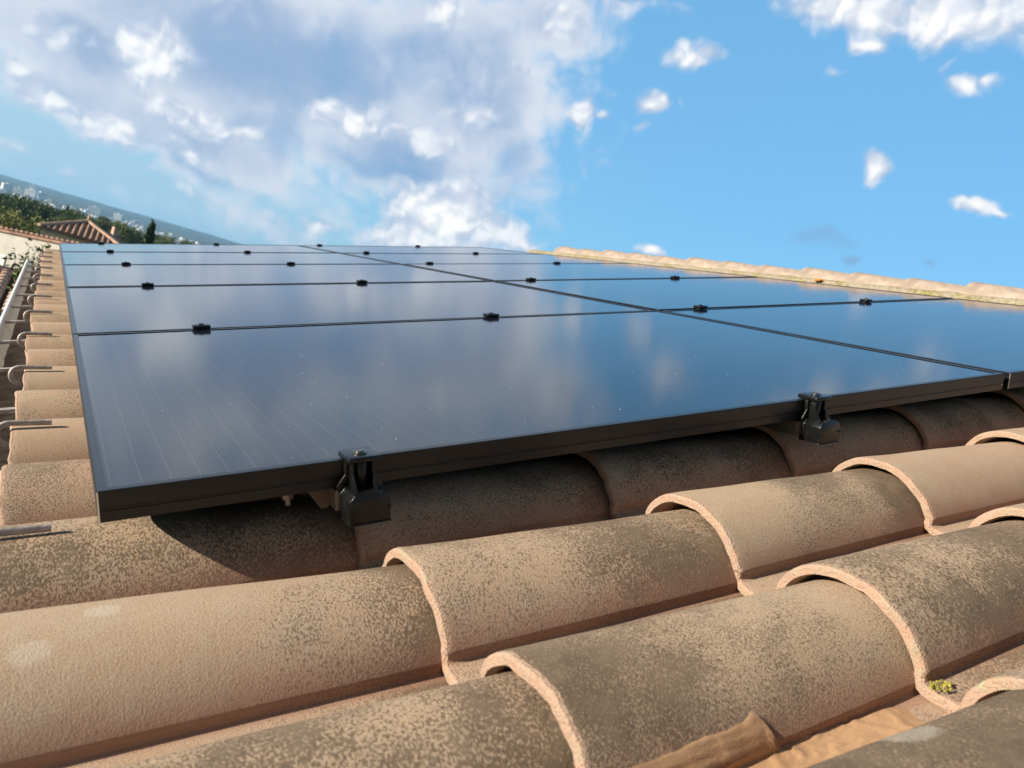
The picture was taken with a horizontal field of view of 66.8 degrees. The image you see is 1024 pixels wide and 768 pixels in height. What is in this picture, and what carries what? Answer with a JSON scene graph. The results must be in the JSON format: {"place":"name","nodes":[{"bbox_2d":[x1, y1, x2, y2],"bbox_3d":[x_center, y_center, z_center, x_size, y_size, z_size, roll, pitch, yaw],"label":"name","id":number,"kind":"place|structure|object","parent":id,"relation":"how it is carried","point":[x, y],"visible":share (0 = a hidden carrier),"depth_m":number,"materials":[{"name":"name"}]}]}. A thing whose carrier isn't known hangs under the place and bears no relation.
{"place":"outdoors","nodes":[
{"label":"outdoors","id":0,"kind":"place"},
{"bbox_2d":[0,184,201,243],"bbox_3d":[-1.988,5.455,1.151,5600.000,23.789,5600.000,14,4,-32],"label":"ground","id":1,"kind":"structure","parent":0,"point":[54,202],"depth_m":2002.09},
{"bbox_2d":[1,183,13,191],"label":"town building","id":2,"kind":"structure","parent":1,"relation":"on","point":[7,186],"depth_m":1766.66,"materials":[{"name":"grey"}]},
{"bbox_2d":[0,265,18,316],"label":"annex roof","id":3,"kind":"structure","parent":1,"relation":"on","point":[5,279],"depth_m":12.89,"materials":[{"name":"tile"}]},
{"bbox_2d":[0,193,32,223],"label":"broadleaf tree","id":4,"kind":"object","parent":1,"relation":"on","point":[7,206],"visible":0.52,"depth_m":123.33,"materials":[{"name":"green plant"}]},
{"bbox_2d":[13,187,23,194],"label":"town building","id":5,"kind":"structure","parent":1,"relation":"on","point":[18,190],"depth_m":1796.11,"materials":[{"name":"grey"}]},
{"bbox_2d":[3,193,36,216],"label":"broadleaf tree","id":6,"kind":"object","parent":1,"relation":"on","point":[14,197],"visible":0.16,"depth_m":172.82,"materials":[{"name":"green plant"}]},
{"bbox_2d":[1,238,51,295],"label":"shrub","id":7,"kind":"object","parent":1,"relation":"on","point":[15,275],"visible":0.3,"depth_m":10.86,"materials":[{"name":"green plant"}]},
{"bbox_2d":[0,204,53,234],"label":"olive tree","id":8,"kind":"object","parent":1,"relation":"on","point":[8,220],"visible":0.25,"depth_m":52.39,"materials":[{"name":"green plant"}]},
{"bbox_2d":[24,188,37,197],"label":"town building","id":9,"kind":"structure","parent":1,"relation":"on","point":[32,193],"depth_m":1849.47,"materials":[{"name":"grey"}]},
{"bbox_2d":[0,226,78,267],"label":"neighbour house","id":10,"kind":"structure","parent":1,"relation":"on","point":[12,238],"depth_m":29.65,"materials":[{"name":"tile"}]},
{"bbox_2d":[14,198,65,231],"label":"broadleaf tree","id":11,"kind":"object","parent":1,"relation":"on","point":[41,210],"visible":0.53,"depth_m":137.22,"materials":[{"name":"green plant"}]},
{"bbox_2d":[45,215,67,221],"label":"broadleaf tree","id":12,"kind":"object","parent":1,"relation":"on","point":[56,218],"visible":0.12,"depth_m":127.00,"materials":[{"name":"green plant"}]},
{"bbox_2d":[60,206,90,220],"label":"broadleaf tree","id":13,"kind":"object","parent":1,"relation":"on","point":[70,215],"visible":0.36,"depth_m":144.84,"materials":[{"name":"green plant"}]},
{"bbox_2d":[37,213,122,243],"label":"neighbour house","id":14,"kind":"structure","parent":1,"relation":"on","point":[85,231],"depth_m":47.28,"materials":[{"name":"tile"}]},
{"bbox_2d":[88,205,100,214],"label":"town building","id":15,"kind":"structure","parent":1,"relation":"on","point":[94,209],"depth_m":2195.75,"materials":[{"name":"grey"}]},
{"bbox_2d":[87,217,108,229],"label":"broadleaf tree","id":16,"kind":"object","parent":1,"relation":"on","point":[103,225],"visible":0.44,"depth_m":137.99,"materials":[{"name":"green plant"}]},
{"bbox_2d":[100,220,120,232],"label":"broadleaf tree","id":17,"kind":"object","parent":1,"relation":"on","point":[113,225],"visible":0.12,"depth_m":147.61,"materials":[{"name":"green plant"}]},
{"bbox_2d":[107,226,122,242],"bbox_3d":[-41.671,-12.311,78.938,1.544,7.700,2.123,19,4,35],"label":"neighbour house","id":18,"kind":"structure","parent":1,"relation":"on","point":[114,231],"depth_m":78.94,"materials":[{"name":"concrete"}]},
{"bbox_2d":[113,213,122,220],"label":"town building","id":19,"kind":"structure","parent":1,"relation":"on","point":[117,216],"depth_m":2209.83,"materials":[{"name":"grey"}]},
{"bbox_2d":[108,220,128,228],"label":"broadleaf tree","id":20,"kind":"object","parent":1,"relation":"on","point":[126,225],"visible":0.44,"depth_m":201.27,"materials":[{"name":"green plant"}]},
{"bbox_2d":[108,226,142,243],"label":"broadleaf tree","id":21,"kind":"object","parent":1,"relation":"on","point":[127,238],"visible":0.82,"depth_m":131.49,"materials":[{"name":"green plant"}]},
{"bbox_2d":[143,219,156,243],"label":"cypress tree","id":22,"kind":"object","parent":1,"relation":"on","point":[149,236],"visible":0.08,"depth_m":62.29,"materials":[{"name":"green plant"}]},
{"bbox_2d":[157,233,177,242],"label":"broadleaf tree","id":23,"kind":"object","parent":1,"relation":"on","point":[170,239],"visible":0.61,"depth_m":287.30,"materials":[{"name":"green plant"}]},
{"bbox_2d":[0,174,243,244],"bbox_3d":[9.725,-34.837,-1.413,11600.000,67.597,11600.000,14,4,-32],"label":"hills","id":24,"kind":"structure","parent":0,"point":[144,220],"depth_m":3380.33,"materials":[{"name":"blue plant"}]},
{"bbox_2d":[0,0,1023,287],"label":"sky","id":25,"kind":"structure","parent":0,"point":[876,137],"materials":[{"name":"blue"}]},
{"bbox_3d":[0.965,2.133,4.796,7.389,5.422,7.720,14,4,-32],"label":"house","id":26,"kind":"object","parent":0,"visible":0},
{"bbox_2d":[0,259,40,470],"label":"rain gutter","id":27,"kind":"object","parent":26,"relation":"attached to","point":[14,324],"visible":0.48,"depth_m":2.71,"materials":[{"name":"metal"}]},
{"bbox_2d":[7,418,88,463],"bbox_3d":[-0.607,0.104,1.366,0.468,0.090,0.271,-3,13,-30],"label":"roof tile","id":28,"kind":"object","parent":26,"relation":"on","point":[60,439],"visible":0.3,"depth_m":1.25,"materials":[{"name":"ceramic"}]},
{"bbox_2d":[0,419,51,446],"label":"tile hook","id":29,"kind":"object","parent":28,"relation":"on","point":[3,424],"visible":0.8,"depth_m":1.25,"materials":[{"name":"metal"}]},
{"bbox_2d":[15,389,82,419],"bbox_3d":[-0.732,0.056,1.576,0.469,0.090,0.272,-3,13,-30],"label":"roof tile","id":30,"kind":"object","parent":26,"relation":"on","point":[46,404],"visible":0.24,"depth_m":1.47,"materials":[{"name":"ceramic"}]},
{"bbox_2d":[25,334,73,362],"bbox_3d":[-1.105,-0.092,2.202,0.468,0.089,0.271,-3,13,-30],"label":"roof tile","id":31,"kind":"object","parent":26,"relation":"on","point":[57,341],"visible":0.16,"depth_m":2.10,"materials":[{"name":"ceramic"}]},
{"bbox_2d":[17,332,51,347],"bbox_3d":[-1.294,-0.114,2.106,0.082,0.057,0.007,-3,13,-31],"label":"tile hook","id":32,"kind":"object","parent":31,"relation":"attached to","point":[19,337],"visible":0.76,"depth_m":2.09,"materials":[{"name":"metal"}]},
{"bbox_2d":[30,313,69,331],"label":"roof tile","id":33,"kind":"object","parent":26,"relation":"on","point":[49,317],"visible":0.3,"depth_m":2.52,"materials":[{"name":"ceramic"}]},
{"bbox_2d":[23,310,51,322],"bbox_3d":[-1.545,-0.213,2.528,0.082,0.057,0.006,-3,13,-31],"label":"tile hook","id":34,"kind":"object","parent":33,"relation":"on","point":[32,311],"visible":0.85,"depth_m":2.52,"materials":[{"name":"metal"}]},
{"bbox_2d":[22,366,78,389],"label":"roof tile","id":35,"kind":"object","parent":26,"relation":"on","point":[60,377],"visible":0.23,"depth_m":1.68,"materials":[{"name":"ceramic"}]},
{"bbox_2d":[8,365,51,386],"bbox_3d":[-1.043,-0.013,1.680,0.082,0.057,0.006,-2,13,-29],"label":"tile hook","id":36,"kind":"object","parent":35,"relation":"on","point":[13,369],"visible":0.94,"depth_m":1.67,"materials":[{"name":"metal"}]},
{"bbox_2d":[34,297,66,304],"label":"roof tile","id":37,"kind":"object","parent":26,"relation":"on","point":[52,300],"visible":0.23,"depth_m":2.95,"materials":[{"name":"ceramic"}]},
{"bbox_2d":[27,294,51,305],"bbox_3d":[-1.791,-0.311,2.944,0.082,0.057,0.006,-2,13,-29],"label":"tile hook","id":38,"kind":"object","parent":37,"relation":"on","point":[31,296],"visible":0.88,"depth_m":2.93,"materials":[{"name":"metal"}]},
{"bbox_2d":[35,290,65,297],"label":"roof tile","id":39,"kind":"object","parent":26,"relation":"on","point":[57,293],"visible":0.17,"depth_m":3.16,"materials":[{"name":"ceramic"}]},
{"bbox_2d":[26,349,75,365],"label":"roof tile","id":40,"kind":"object","parent":26,"relation":"on","point":[59,357],"visible":0.17,"depth_m":1.89,"materials":[{"name":"ceramic"}]},
{"bbox_2d":[33,304,68,312],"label":"roof tile","id":41,"kind":"object","parent":26,"relation":"on","point":[55,308],"visible":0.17,"depth_m":2.74,"materials":[{"name":"ceramic"}]},
{"bbox_2d":[37,285,64,290],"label":"roof tile","id":42,"kind":"object","parent":26,"relation":"on","point":[51,288],"visible":0.2,"depth_m":3.37,"materials":[{"name":"ceramic"}]},
{"bbox_2d":[30,283,51,292],"bbox_3d":[-2.039,-0.410,3.365,0.082,0.057,0.007,-3,13,-32],"label":"tile hook","id":43,"kind":"object","parent":42,"relation":"on","point":[32,285],"visible":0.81,"depth_m":3.35,"materials":[{"name":"metal"}]},
{"bbox_2d":[40,262,61,271],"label":"roof tile","id":44,"kind":"object","parent":26,"relation":"on","point":[49,263],"visible":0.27,"depth_m":4.63,"materials":[{"name":"ceramic"}]},
{"bbox_2d":[31,322,71,334],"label":"roof tile","id":45,"kind":"object","parent":26,"relation":"on","point":[63,328],"visible":0.2,"depth_m":2.32,"materials":[{"name":"ceramic"}]},
{"bbox_2d":[38,280,64,284],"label":"roof tile","id":46,"kind":"object","parent":26,"relation":"on","point":[55,282],"visible":0.15,"depth_m":3.58,"materials":[{"name":"ceramic"}]},
{"bbox_2d":[42,255,60,258],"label":"roof tile","id":47,"kind":"object","parent":26,"relation":"on","point":[55,256],"visible":0.09,"depth_m":5.28,"materials":[{"name":"ceramic"}]},
{"bbox_2d":[329,488,337,510],"bbox_3d":[-1.648,-0.436,3.400,0.036,0.026,5.804,-5,14,-30],"label":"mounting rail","id":48,"kind":"object","parent":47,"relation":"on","point":[333,496],"visible":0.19,"depth_m":0.95,"materials":[{"name":"metal"}]},
{"bbox_2d":[59,243,336,254],"bbox_3d":[-2.277,-0.968,5.611,1.722,0.036,1.135,-5,14,-30],"label":"solar panel","id":49,"kind":"object","parent":48,"relation":"on","point":[85,247],"visible":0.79,"depth_m":5.54,"materials":[{"name":"blue glass"}]},
{"bbox_2d":[192,323,210,329],"bbox_3d":[-0.766,-0.128,1.915,0.040,0.044,0.033,-5,14,-30],"label":"clamp","id":50,"kind":"object","parent":48,"relation":"attached to","point":[200,326],"visible":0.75,"depth_m":1.90,"materials":[{"name":"black metal"}]},
{"bbox_2d":[60,252,396,268],"bbox_3d":[-1.701,-0.739,4.638,1.722,0.036,1.135,-5,14,-30],"label":"solar panel","id":51,"kind":"object","parent":48,"relation":"on","point":[187,258],"visible":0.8,"depth_m":4.56,"materials":[{"name":"black glass"}]},
{"bbox_2d":[62,264,490,290],"bbox_3d":[-1.125,-0.509,3.665,1.722,0.037,1.135,-5,14,-30],"label":"solar panel","id":52,"kind":"object","parent":48,"relation":"on","point":[97,275],"visible":0.72,"depth_m":3.55,"materials":[{"name":"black glass"}]},
{"bbox_2d":[308,489,329,507],"bbox_3d":[-0.234,0.139,0.962,0.048,0.030,0.003,-5,14,-30],"label":"rail bracket","id":53,"kind":"object","parent":48,"relation":"attached to","point":[321,499],"visible":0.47,"depth_m":0.96,"materials":[{"name":"grey metal"}]},
{"bbox_2d":[73,310,1004,523],"bbox_3d":[0.027,-0.051,1.718,1.722,0.035,1.135,-5,14,-30],"label":"solar panel","id":54,"kind":"object","parent":53,"relation":"on","point":[178,420],"visible":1,"depth_m":1.35,"materials":[{"name":"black glass"}]},
{"bbox_2d":[281,495,293,505],"bbox_3d":[-0.274,0.137,0.948,0.013,0.022,0.015,-5,14,-30],"label":"rail bolt","id":55,"kind":"object","parent":54,"relation":"hanging from","point":[287,500],"visible":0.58,"depth_m":0.94,"materials":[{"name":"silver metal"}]},
{"bbox_2d":[66,281,652,346],"bbox_3d":[-0.549,-0.279,2.692,1.722,0.035,1.135,-5,14,-30],"label":"solar panel","id":56,"kind":"object","parent":48,"relation":"on","point":[97,310],"visible":0.71,"depth_m":2.52,"materials":[{"name":"black glass"}]},
{"bbox_2d":[336,447,391,527],"bbox_3d":[-0.182,0.122,0.944,0.058,0.082,0.059,-5,14,-30],"label":"end clamp","id":57,"kind":"object","parent":48,"relation":"attached to","point":[364,497],"visible":1,"depth_m":0.93,"materials":[{"name":"black plastic"}]},
{"bbox_2d":[40,276,63,280],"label":"roof tile","id":58,"kind":"object","parent":26,"relation":"on","point":[60,278],"visible":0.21,"depth_m":3.79,"materials":[{"name":"ceramic"}]},
{"bbox_2d":[41,272,62,275],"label":"roof tile","id":59,"kind":"object","parent":26,"relation":"on","point":[57,273],"visible":0.16,"depth_m":4.01,"materials":[{"name":"ceramic"}]},
{"bbox_2d":[42,268,62,271],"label":"roof tile","id":60,"kind":"object","parent":26,"relation":"on","point":[51,270],"visible":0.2,"depth_m":4.21,"materials":[{"name":"ceramic"}]},
{"bbox_2d":[0,459,303,525],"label":"roof tile","id":61,"kind":"object","parent":26,"relation":"on","point":[44,491],"visible":0.3,"depth_m":1.04,"materials":[{"name":"ceramic"}]},
{"bbox_2d":[0,496,358,612],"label":"roof tile","id":62,"kind":"object","parent":26,"relation":"on","point":[76,561],"visible":0.58,"depth_m":0.89,"materials":[{"name":"ceramic"}]},
{"bbox_2d":[0,523,50,535],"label":"tile hook","id":63,"kind":"object","parent":62,"relation":"on","point":[20,530],"visible":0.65,"depth_m":0.85,"materials":[{"name":"metal"}]},
{"bbox_2d":[0,564,448,767],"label":"roof tile","id":64,"kind":"object","parent":26,"relation":"on","point":[110,683],"visible":0.77,"depth_m":0.68,"materials":[{"name":"ceramic"}]},
{"bbox_2d":[112,670,574,767],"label":"roof tile","id":65,"kind":"object","parent":26,"relation":"on","point":[508,719],"visible":0.67,"depth_m":0.57,"materials":[{"name":"ceramic"}]},
{"bbox_2d":[632,707,925,767],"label":"mortar smear","id":66,"kind":"object","parent":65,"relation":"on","point":[752,735],"visible":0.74,"depth_m":0.65},
{"bbox_2d":[354,455,612,569],"bbox_3d":[-0.020,0.174,1.138,0.468,0.090,0.271,-3,13,-30],"label":"roof tile","id":67,"kind":"object","parent":26,"relation":"on","point":[505,498],"visible":0.47,"depth_m":1.09,"materials":[{"name":"ceramic"}]},
{"bbox_2d":[382,508,743,684],"bbox_3d":[0.106,0.225,0.924,0.468,0.090,0.271,-3,13,-30],"label":"roof tile","id":68,"kind":"object","parent":26,"relation":"on","point":[487,596],"visible":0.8,"depth_m":0.86,"materials":[{"name":"ceramic"}]},
{"bbox_2d":[554,430,791,518],"bbox_3d":[0.323,0.143,1.330,0.468,0.090,0.271,-3,12,-30],"label":"roof tile","id":69,"kind":"object","parent":26,"relation":"on","point":[638,478],"visible":0.56,"depth_m":1.27,"materials":[{"name":"ceramic"}]},
{"bbox_2d":[480,577,947,767],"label":"roof tile","id":70,"kind":"object","parent":26,"relation":"on","point":[791,664],"visible":0.78,"depth_m":0.68,"materials":[{"name":"ceramic"}]},
{"bbox_2d":[646,467,932,595],"bbox_3d":[0.450,0.192,1.120,0.469,0.090,0.272,-3,13,-30],"label":"roof tile","id":71,"kind":"object","parent":26,"relation":"on","point":[772,532],"visible":0.73,"depth_m":1.06,"materials":[{"name":"ceramic"}]},
{"bbox_2d":[723,410,923,476],"bbox_3d":[0.666,0.111,1.528,0.469,0.090,0.271,-3,14,-30],"label":"roof tile","id":72,"kind":"object","parent":26,"relation":"on","point":[875,433],"visible":0.51,"depth_m":1.49,"materials":[{"name":"ceramic"}]},
{"bbox_2d":[762,419,800,435],"bbox_3d":[-0.940,-0.500,3.804,0.036,0.026,5.804,-5,14,-30],"label":"mounting rail","id":73,"kind":"object","parent":72,"relation":"on","point":[792,427],"visible":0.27,"depth_m":1.36,"materials":[{"name":"metal"}]},
{"bbox_2d":[483,312,498,317],"bbox_3d":[-0.063,-0.192,2.316,0.040,0.044,0.033,-5,14,-30],"label":"clamp","id":74,"kind":"object","parent":73,"relation":"attached to","point":[491,314],"visible":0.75,"depth_m":2.30,"materials":[{"name":"black metal"}]},
{"bbox_2d":[798,392,839,444],"bbox_3d":[0.532,0.057,1.351,0.058,0.082,0.059,-5,14,-30],"label":"end clamp","id":75,"kind":"object","parent":73,"relation":"attached to","point":[818,426],"visible":1,"depth_m":1.34,"materials":[{"name":"black metal"}]},
{"bbox_2d":[776,517,1023,712],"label":"roof tile","id":76,"kind":"object","parent":26,"relation":"on","point":[950,605],"visible":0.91,"depth_m":0.83,"materials":[{"name":"ceramic"}]},
{"bbox_2d":[928,679,951,691],"bbox_3d":[0.414,0.291,0.748,0.027,0.010,0.018,15,4,-16],"label":"moss patch","id":77,"kind":"object","parent":76,"relation":"on","point":[946,683],"visible":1,"depth_m":0.75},
{"bbox_2d":[806,689,1023,767],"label":"roof tile","id":78,"kind":"object","parent":26,"relation":"on","point":[988,733],"visible":1,"depth_m":0.57,"materials":[{"name":"ceramic"}]},
{"bbox_2d":[832,440,1023,535],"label":"roof tile","id":79,"kind":"object","parent":26,"relation":"on","point":[952,489],"visible":0.79,"depth_m":1.24,"materials":[{"name":"ceramic"}]},
{"bbox_2d":[856,395,1023,449],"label":"roof tile","id":80,"kind":"object","parent":26,"relation":"on","point":[950,422],"visible":0.68,"depth_m":1.66,"materials":[{"name":"ceramic"}]},
{"bbox_2d":[944,666,1023,715],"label":"roof tile","id":81,"kind":"object","parent":26,"relation":"on","point":[1013,679],"visible":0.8,"depth_m":0.70,"materials":[{"name":"ceramic"}]},
{"bbox_2d":[959,388,1023,409],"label":"roof tile","id":82,"kind":"object","parent":26,"relation":"on","point":[1017,395],"visible":0.39,"depth_m":1.81,"materials":[{"name":"ceramic"}]},
{"bbox_2d":[965,427,1023,445],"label":"roof tile","id":83,"kind":"object","parent":26,"relation":"on","point":[1001,435],"visible":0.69,"depth_m":1.46,"materials":[{"name":"ceramic"}]},
{"bbox_2d":[968,503,1023,527],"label":"roof tile","id":84,"kind":"object","parent":26,"relation":"on","point":[1011,512],"visible":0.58,"depth_m":1.07,"materials":[{"name":"ceramic"}]},
{"label":"mounting rail","id":85,"kind":"object","parent":26,"relation":"on","visible":0},
{"bbox_2d":[298,245,538,253],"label":"solar panel","id":86,"kind":"object","parent":85,"relation":"on","point":[402,249],"visible":0.52,"depth_m":6.43,"materials":[{"name":"blue glass"}]},
{"bbox_2d":[342,253,624,263],"bbox_3d":[-0.193,-0.875,5.498,1.722,0.035,1.135,-5,14,-30],"label":"solar panel","id":87,"kind":"object","parent":85,"relation":"on","point":[421,258],"visible":0.56,"depth_m":5.45,"materials":[{"name":"blue glass"}]},
{"bbox_2d":[403,263,756,281],"bbox_3d":[0.383,-0.647,4.525,1.722,0.036,1.135,-5,14,-30],"label":"solar panel","id":88,"kind":"object","parent":85,"relation":"on","point":[495,272],"visible":0.61,"depth_m":4.43,"materials":[{"name":"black glass"}]},
{"bbox_2d":[693,304,707,308],"bbox_3d":[0.662,-0.258,2.730,0.040,0.044,0.033,-5,14,-30],"label":"clamp","id":89,"kind":"object","parent":85,"relation":"attached to","point":[700,306],"visible":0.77,"depth_m":2.72,"materials":[{"name":"black metal"}]},
{"bbox_2d":[497,277,952,310],"bbox_3d":[0.959,-0.417,3.552,1.722,0.035,1.135,-5,14,-30],"label":"solar panel","id":90,"kind":"object","parent":85,"relation":"on","point":[661,294],"visible":0.61,"depth_m":3.42,"materials":[{"name":"black glass"}]},
{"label":"roof tile","id":91,"kind":"object","parent":26,"relation":"on","visible":0},
{"bbox_2d":[528,250,1023,305],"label":"ridge mortar","id":92,"kind":"object","parent":91,"relation":"on","point":[959,295],"visible":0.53,"depth_m":4.29,"materials":[{"name":"concrete"}]},
{"bbox_2d":[553,246,579,253],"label":"ridge tile","id":93,"kind":"object","parent":92,"relation":"on","point":[564,249],"visible":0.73,"depth_m":6.55,"materials":[{"name":"beige ceramic"}]},
{"bbox_2d":[575,249,600,255],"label":"ridge tile","id":94,"kind":"object","parent":92,"relation":"on","point":[589,252],"visible":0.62,"depth_m":6.30,"materials":[{"name":"beige ceramic"}]},
{"bbox_2d":[597,250,628,258],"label":"ridge tile","id":95,"kind":"object","parent":92,"relation":"on","point":[611,254],"visible":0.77,"depth_m":6.01,"materials":[{"name":"beige ceramic"}]},
{"bbox_2d":[623,252,656,261],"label":"ridge tile","id":96,"kind":"object","parent":92,"relation":"on","point":[638,256],"visible":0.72,"depth_m":5.74,"materials":[{"name":"beige ceramic"}]},
{"bbox_2d":[651,256,684,264],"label":"ridge tile","id":97,"kind":"object","parent":92,"relation":"on","point":[666,259],"visible":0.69,"depth_m":5.47,"materials":[{"name":"beige ceramic"}]},
{"bbox_2d":[681,257,720,267],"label":"ridge tile","id":98,"kind":"object","parent":92,"relation":"on","point":[699,262],"visible":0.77,"depth_m":5.19,"materials":[{"name":"beige ceramic"}]},
{"bbox_2d":[715,261,759,271],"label":"ridge tile","id":99,"kind":"object","parent":92,"relation":"on","point":[730,265],"visible":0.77,"depth_m":4.92,"materials":[{"name":"beige ceramic"}]},
{"bbox_2d":[754,265,799,275],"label":"ridge tile","id":100,"kind":"object","parent":92,"relation":"on","point":[769,269],"visible":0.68,"depth_m":4.66,"materials":[{"name":"beige ceramic"}]},
{"bbox_2d":[795,267,849,280],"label":"ridge tile","id":101,"kind":"object","parent":92,"relation":"on","point":[808,272],"visible":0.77,"depth_m":4.38,"materials":[{"name":"beige ceramic"}]},
{"bbox_2d":[844,272,905,286],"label":"ridge tile","id":102,"kind":"object","parent":92,"relation":"on","point":[858,277],"visible":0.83,"depth_m":4.11,"materials":[{"name":"beige ceramic"}]},
{"bbox_2d":[899,278,964,291],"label":"ridge tile","id":103,"kind":"object","parent":92,"relation":"on","point":[913,283],"visible":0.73,"depth_m":3.84,"materials":[{"name":"beige ceramic"}]},
{"bbox_2d":[960,282,1023,298],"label":"ridge tile","id":104,"kind":"object","parent":92,"relation":"on","point":[981,289],"visible":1,"depth_m":3.57,"materials":[{"name":"beige ceramic"}]},
{"bbox_3d":[0.567,-0.637,4.664,0.036,0.026,5.804,-5,14,-30],"label":"mounting rail","id":105,"kind":"object","parent":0,"visible":0},
{"bbox_2d":[663,298,1023,388],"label":"solar panel","id":106,"kind":"object","parent":105,"relation":"on","point":[985,335],"visible":0.76,"depth_m":2.41,"materials":[{"name":"black glass"}]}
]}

